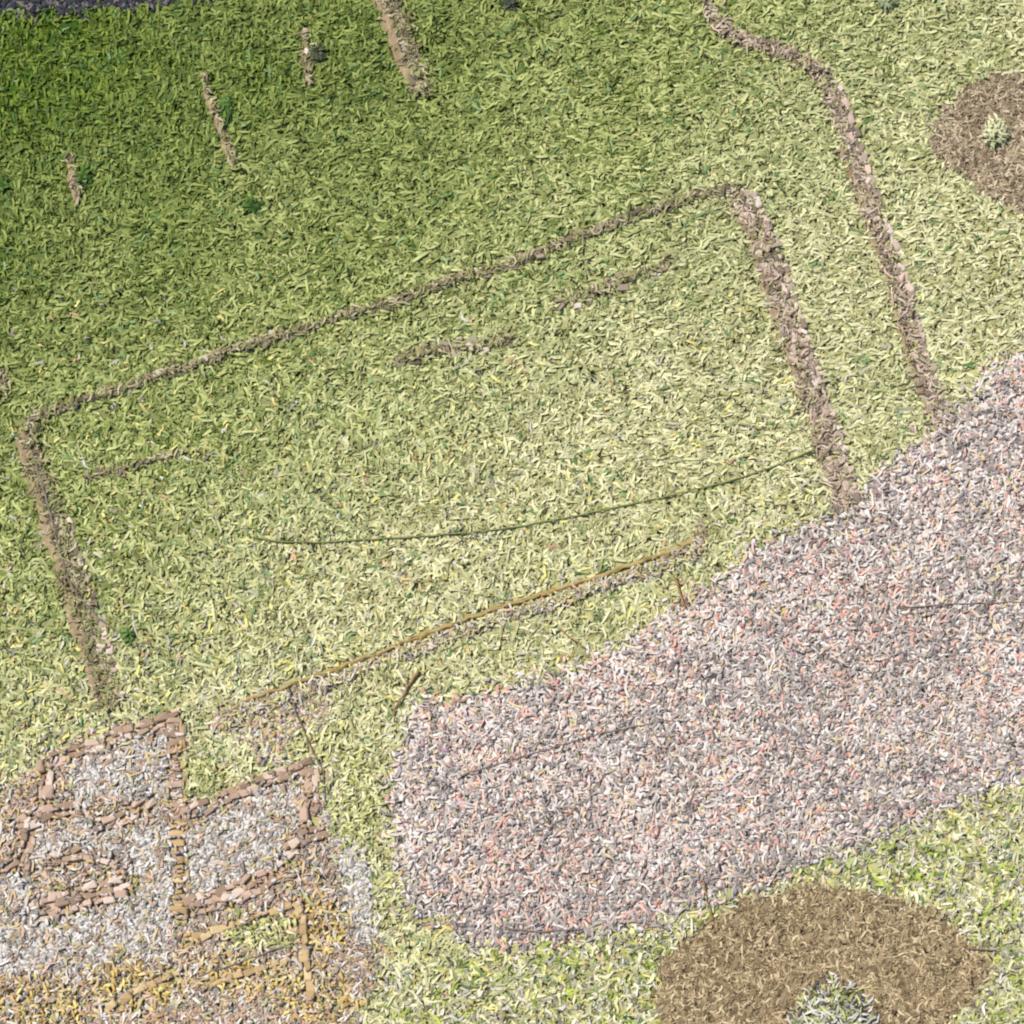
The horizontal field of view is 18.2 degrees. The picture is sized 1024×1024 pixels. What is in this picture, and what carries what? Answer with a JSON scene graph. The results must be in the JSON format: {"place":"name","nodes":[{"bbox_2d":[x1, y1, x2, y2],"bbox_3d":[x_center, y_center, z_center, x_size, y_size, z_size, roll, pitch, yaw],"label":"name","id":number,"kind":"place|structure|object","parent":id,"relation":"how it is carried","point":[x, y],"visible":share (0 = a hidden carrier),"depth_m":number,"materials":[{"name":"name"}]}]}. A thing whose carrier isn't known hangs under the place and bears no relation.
{"place":"outdoors","nodes":[
{"label":"outdoors","id":0,"kind":"place"},
{"bbox_2d":[0,0,228,23],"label":"road","id":1,"kind":"structure","parent":0,"point":[61,10],"depth_m":20.57,"materials":[{"name":"gravel"}]},
{"bbox_2d":[0,0,1023,1023],"bbox_3d":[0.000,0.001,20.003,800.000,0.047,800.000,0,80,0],"label":"lawn","id":2,"kind":"structure","parent":0,"point":[297,312],"depth_m":20.18,"materials":[{"name":"green plant"}]},
{"bbox_2d":[0,171,14,190],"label":"bush","id":3,"kind":"object","parent":2,"relation":"on","point":[5,181],"visible":1,"depth_m":20.32,"materials":[{"name":"green plant"}]},
{"bbox_2d":[0,855,19,870],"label":"brick wall","id":4,"kind":"structure","parent":2,"relation":"on","point":[13,863],"depth_m":19.59,"materials":[{"name":"brown brick"}]},
{"bbox_2d":[15,818,35,880],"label":"brick wall","id":5,"kind":"structure","parent":2,"relation":"on","point":[29,843],"depth_m":19.60,"materials":[{"name":"brown brick"}]},
{"bbox_2d":[36,759,53,807],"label":"brick wall","id":6,"kind":"structure","parent":2,"relation":"on","point":[46,790],"depth_m":19.66,"materials":[{"name":"beige brick"}]},
{"bbox_2d":[17,801,84,829],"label":"brick wall","id":7,"kind":"structure","parent":2,"relation":"on","point":[65,806],"depth_m":19.63,"materials":[{"name":"beige brick"}]},
{"bbox_2d":[16,420,124,711],"bbox_3d":[-2.770,0.327,19.920,0.255,0.064,1.907,-18,80,-3],"label":"stone edging","id":8,"kind":"object","parent":2,"relation":"on","point":[47,539],"visible":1,"depth_m":19.89,"materials":[{"name":"brown stone"}]},
{"bbox_2d":[66,155,77,201],"bbox_3d":[-2.807,-2.125,20.371,0.078,0.050,0.324,-15,80,-3],"label":"stone edging","id":9,"kind":"object","parent":2,"relation":"on","point":[72,180],"visible":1,"depth_m":20.36,"materials":[{"name":"beige stone"}]},
{"bbox_2d":[30,451,121,633],"bbox_3d":[-2.768,0.238,19.907,0.169,0.024,1.337,-27,81,-5],"label":"twig","id":10,"kind":"object","parent":2,"relation":"on","point":[49,511],"visible":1,"depth_m":19.91,"materials":[{"name":"brown wood"}]},
{"bbox_2d":[27,877,131,926],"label":"brick wall","id":11,"kind":"structure","parent":2,"relation":"on","point":[48,900],"depth_m":19.55,"materials":[{"name":"brown brick"}]},
{"bbox_2d":[74,162,91,190],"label":"bush","id":12,"kind":"object","parent":2,"relation":"on","point":[84,173],"visible":1,"depth_m":20.34,"materials":[{"name":"green plant"}]},
{"bbox_2d":[46,845,133,869],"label":"brick wall","id":13,"kind":"structure","parent":2,"relation":"on","point":[77,849],"depth_m":19.60,"materials":[{"name":"brown brick"}]},
{"bbox_2d":[40,711,179,767],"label":"brick wall","id":14,"kind":"structure","parent":2,"relation":"on","point":[143,724],"depth_m":19.71,"materials":[{"name":"beige brick"}]},
{"bbox_2d":[93,796,156,831],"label":"brick wall","id":15,"kind":"structure","parent":2,"relation":"on","point":[121,815],"depth_m":19.64,"materials":[{"name":"beige brick"}]},
{"bbox_2d":[119,627,134,645],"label":"bush","id":16,"kind":"object","parent":2,"relation":"on","point":[127,635],"visible":1,"depth_m":19.80,"materials":[{"name":"green plant"}]},
{"bbox_2d":[88,447,184,478],"bbox_3d":[-2.353,-0.294,20.028,0.673,0.055,0.094,-14,80,-2],"label":"stone edging","id":17,"kind":"object","parent":2,"relation":"on","point":[118,474],"visible":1,"depth_m":20.01,"materials":[{"name":"stone"}]},
{"bbox_2d":[105,970,179,1010],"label":"brick wall","id":18,"kind":"structure","parent":2,"relation":"on","point":[125,997],"depth_m":19.46,"materials":[{"name":"beige brick"}]},
{"bbox_2d":[3,744,287,975],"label":"rubble floor","id":19,"kind":"structure","parent":2,"relation":"on","point":[150,797],"depth_m":19.61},
{"bbox_2d":[163,717,190,923],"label":"brick wall","id":20,"kind":"structure","parent":2,"relation":"on","point":[180,843],"depth_m":19.64,"materials":[{"name":"beige brick"}]},
{"bbox_2d":[0,680,400,1023],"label":"rubble","id":21,"kind":"object","parent":2,"relation":"on","point":[149,838],"visible":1,"depth_m":19.58,"materials":[{"name":"stone"}]},
{"bbox_2d":[0,635,417,1023],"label":"yellow weeds","id":22,"kind":"object","parent":2,"relation":"on","point":[203,785],"visible":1,"depth_m":19.52,"materials":[{"name":"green plant"}]},
{"bbox_2d":[200,76,235,163],"bbox_3d":[-1.888,-2.493,20.426,0.080,0.053,0.668,-21,81,-4],"label":"stone edging","id":23,"kind":"object","parent":2,"relation":"on","point":[215,119],"visible":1,"depth_m":20.42,"materials":[{"name":"beige stone"}]},
{"bbox_2d":[217,96,234,124],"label":"bush","id":24,"kind":"object","parent":2,"relation":"on","point":[226,105],"visible":1,"depth_m":20.41,"materials":[{"name":"green plant"}]},
{"bbox_2d":[182,859,292,915],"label":"brick wall","id":25,"kind":"structure","parent":2,"relation":"on","point":[239,894],"depth_m":19.55,"materials":[{"name":"brown brick"}]},
{"bbox_2d":[184,901,302,942],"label":"brick wall","id":26,"kind":"structure","parent":2,"relation":"on","point":[221,928],"depth_m":19.52,"materials":[{"name":"brown brick"}]},
{"bbox_2d":[176,757,314,826],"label":"brick wall","id":27,"kind":"structure","parent":2,"relation":"on","point":[232,793],"depth_m":19.67,"materials":[{"name":"beige brick"}]},
{"bbox_2d":[201,956,290,988],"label":"brick wall","id":28,"kind":"structure","parent":2,"relation":"on","point":[242,974],"depth_m":19.47,"materials":[{"name":"beige brick"}]},
{"bbox_2d":[241,195,259,213],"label":"bush","id":29,"kind":"object","parent":2,"relation":"on","point":[252,204],"visible":1,"depth_m":20.30,"materials":[{"name":"green plant"}]},
{"bbox_2d":[280,825,328,859],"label":"brick wall","id":30,"kind":"structure","parent":2,"relation":"on","point":[294,842],"depth_m":19.61,"materials":[{"name":"brown brick"}]},
{"bbox_2d":[295,904,314,1005],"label":"brick wall","id":31,"kind":"structure","parent":2,"relation":"on","point":[304,957],"depth_m":19.48,"materials":[{"name":"beige brick"}]},
{"bbox_2d":[301,28,309,81],"bbox_3d":[-1.316,-2.922,20.500,0.072,0.044,0.379,-6,80,-1],"label":"stone edging","id":32,"kind":"object","parent":2,"relation":"on","point":[305,50],"visible":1,"depth_m":20.49,"materials":[{"name":"beige stone"}]},
{"bbox_2d":[287,687,325,801],"bbox_3d":[-1.246,1.424,19.708,0.058,0.018,0.752,-19,81,-3],"label":"twig","id":33,"kind":"object","parent":2,"relation":"on","point":[307,739],"visible":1,"depth_m":19.71,"materials":[{"name":"brown wood"}]},
{"bbox_2d":[299,766,321,822],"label":"brick wall","id":34,"kind":"structure","parent":2,"relation":"on","point":[304,813],"depth_m":19.65,"materials":[{"name":"beige brick"}]},
{"bbox_2d":[307,42,325,61],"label":"bush","id":35,"kind":"object","parent":2,"relation":"on","point":[316,52],"visible":1,"depth_m":20.46,"materials":[{"name":"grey plant"}]},
{"bbox_2d":[26,181,738,421],"bbox_3d":[-0.797,-1.329,20.224,4.767,0.083,0.150,-19,81,-3],"label":"stone edging","id":36,"kind":"object","parent":2,"relation":"on","point":[541,256],"visible":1,"depth_m":20.23,"materials":[{"name":"beige stone"}]},
{"bbox_2d":[373,0,426,94],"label":"stone edging","id":37,"kind":"object","parent":2,"relation":"on","point":[386,26],"visible":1,"depth_m":20.50,"materials":[{"name":"beige stone"}]},
{"bbox_2d":[392,670,419,713],"bbox_3d":[-0.662,1.112,19.761,0.025,0.024,0.317,31,81,5],"label":"twig","id":38,"kind":"object","parent":2,"relation":"on","point":[410,682],"visible":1,"depth_m":19.76,"materials":[{"name":"brown wood"}]},
{"bbox_2d":[394,336,513,368],"bbox_3d":[-0.374,-1.030,20.185,0.772,0.063,0.154,-11,80,-2],"label":"stone scatter","id":39,"kind":"object","parent":2,"relation":"on","point":[417,361],"visible":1,"depth_m":20.17,"materials":[{"name":"beige stone"}]},
{"bbox_2d":[227,515,699,709],"bbox_3d":[-0.270,0.728,19.857,3.198,0.072,0.270,-22,81,-4],"label":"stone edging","id":40,"kind":"object","parent":2,"relation":"on","point":[442,627],"visible":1,"depth_m":19.86,"materials":[{"name":"brown stone"}]},
{"bbox_2d":[0,0,951,729],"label":"dead grass","id":41,"kind":"structure","parent":2,"relation":"on","point":[864,190],"depth_m":20.14,"materials":[{"name":"beige plant"}]},
{"bbox_2d":[500,0,518,12],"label":"bush","id":42,"kind":"object","parent":2,"relation":"on","point":[511,4],"visible":1,"depth_m":20.53,"materials":[{"name":"grey plant"}]},
{"bbox_2d":[253,446,821,542],"bbox_3d":[0.178,-0.031,19.982,3.610,0.035,0.210,-9,80,-2],"label":"hose","id":43,"kind":"object","parent":2,"relation":"on","point":[541,521],"visible":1,"depth_m":19.97,"materials":[{"name":"green rubber"}]},
{"bbox_2d":[560,628,585,648],"bbox_3d":[0.377,0.787,19.823,0.204,0.019,0.017,38,82,6],"label":"twig","id":44,"kind":"object","parent":2,"relation":"on","point":[565,633],"visible":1,"depth_m":19.82,"materials":[{"name":"brown wood"}]},
{"bbox_2d":[554,255,671,310],"bbox_3d":[0.649,-1.444,20.255,0.815,0.049,0.154,-20,81,-3],"label":"stone scatter","id":45,"kind":"object","parent":2,"relation":"on","point":[576,305],"visible":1,"depth_m":20.23,"materials":[{"name":"beige stone"}]},
{"bbox_2d":[674,577,685,607],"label":"twig","id":46,"kind":"object","parent":2,"relation":"on","point":[676,581],"visible":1,"depth_m":19.87,"materials":[{"name":"brown wood"}]},
{"bbox_2d":[729,188,860,507],"bbox_3d":[1.793,-1.047,20.175,0.265,0.074,2.157,-18,80,-3],"label":"stone edging","id":47,"kind":"object","parent":2,"relation":"on","point":[773,311],"visible":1,"depth_m":20.17,"materials":[{"name":"beige stone"}]},
{"bbox_2d":[653,881,994,1023],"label":"earth patch","id":48,"kind":"object","parent":2,"relation":"on","point":[880,957],"visible":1,"depth_m":19.50,"materials":[{"name":"brown soil"}]},
{"bbox_2d":[785,972,880,1023],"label":"bush","id":49,"kind":"object","parent":48,"relation":"on","point":[820,1012],"visible":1,"depth_m":19.42,"materials":[{"name":"green plant"}]},
{"bbox_2d":[970,948,996,950],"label":"twig","id":50,"kind":"object","parent":48,"relation":"on","point":[982,949],"visible":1,"depth_m":19.48,"materials":[{"name":"wood"}]},
{"bbox_2d":[701,0,951,429],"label":"stone edging","id":51,"kind":"object","parent":2,"relation":"on","point":[870,179],"visible":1,"depth_m":20.29,"materials":[{"name":"beige stone"}]},
{"bbox_2d":[648,67,1023,1023],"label":"straw","id":52,"kind":"object","parent":2,"relation":"on","point":[986,179],"visible":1,"depth_m":19.50,"materials":[{"name":"brown plant"}]},
{"bbox_2d":[877,0,898,11],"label":"bush","id":53,"kind":"object","parent":2,"relation":"on","point":[891,4],"visible":1,"depth_m":20.53,"materials":[{"name":"green plant"}]},
{"bbox_2d":[929,70,1023,213],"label":"earth patch","id":54,"kind":"object","parent":2,"relation":"on","point":[1006,154],"visible":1,"depth_m":20.41,"materials":[{"name":"brown soil"}]},
{"bbox_2d":[978,113,1010,149],"bbox_3d":[3.092,-2.425,20.363,0.200,0.121,0.236,25,81,4],"label":"plant","id":55,"kind":"object","parent":54,"relation":"on","point":[995,127],"visible":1,"depth_m":20.35,"materials":[{"name":"beige plant"}]},
{"bbox_2d":[375,329,1023,962],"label":"gravel","id":56,"kind":"structure","parent":0,"point":[625,669],"depth_m":19.74,"materials":[{"name":"grey gravel"}]},
{"bbox_2d":[0,352,1023,1023],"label":"dry stems","id":57,"kind":"object","parent":56,"relation":"on","point":[752,574],"visible":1,"depth_m":19.69,"materials":[{"name":"plant"}]},
{"bbox_2d":[198,945,286,976],"bbox_3d":[-1.641,2.736,19.479,0.571,0.021,0.019,-18,81,-3],"label":"twig","id":58,"kind":"object","parent":57,"relation":"on","point":[238,963],"visible":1,"depth_m":19.47,"materials":[{"name":"brown wood"}]},
{"bbox_2d":[507,927,581,932],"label":"twig","id":59,"kind":"object","parent":56,"relation":"on","point":[539,931],"visible":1,"depth_m":19.51,"materials":[{"name":"brown wood"}]},
{"bbox_2d":[533,812,572,827],"bbox_3d":[0.259,1.901,19.631,0.259,0.012,0.073,-12,80,-2],"label":"twig","id":60,"kind":"object","parent":56,"relation":"on","point":[552,824],"visible":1,"depth_m":19.63,"materials":[{"name":"brown wood"}]},
{"bbox_2d":[460,719,666,776],"bbox_3d":[0.315,1.440,19.700,1.321,0.016,0.036,-15,80,-3],"label":"twig","id":61,"kind":"object","parent":56,"relation":"on","point":[556,746],"visible":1,"depth_m":19.70,"materials":[{"name":"brown wood"}]},
{"bbox_2d":[687,782,697,807],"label":"twig","id":62,"kind":"object","parent":56,"relation":"on","point":[692,796],"visible":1,"depth_m":19.64,"materials":[{"name":"wood"}]},
{"bbox_2d":[703,880,713,918],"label":"twig","id":63,"kind":"object","parent":56,"relation":"on","point":[706,898],"visible":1,"depth_m":19.53,"materials":[{"name":"brown wood"}]},
{"bbox_2d":[896,601,1023,608],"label":"twig","id":64,"kind":"object","parent":56,"relation":"on","point":[954,603],"visible":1,"depth_m":19.85,"materials":[{"name":"brown wood"}]},
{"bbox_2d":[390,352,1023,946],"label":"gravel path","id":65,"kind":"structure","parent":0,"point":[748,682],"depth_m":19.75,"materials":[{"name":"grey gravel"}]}
]}

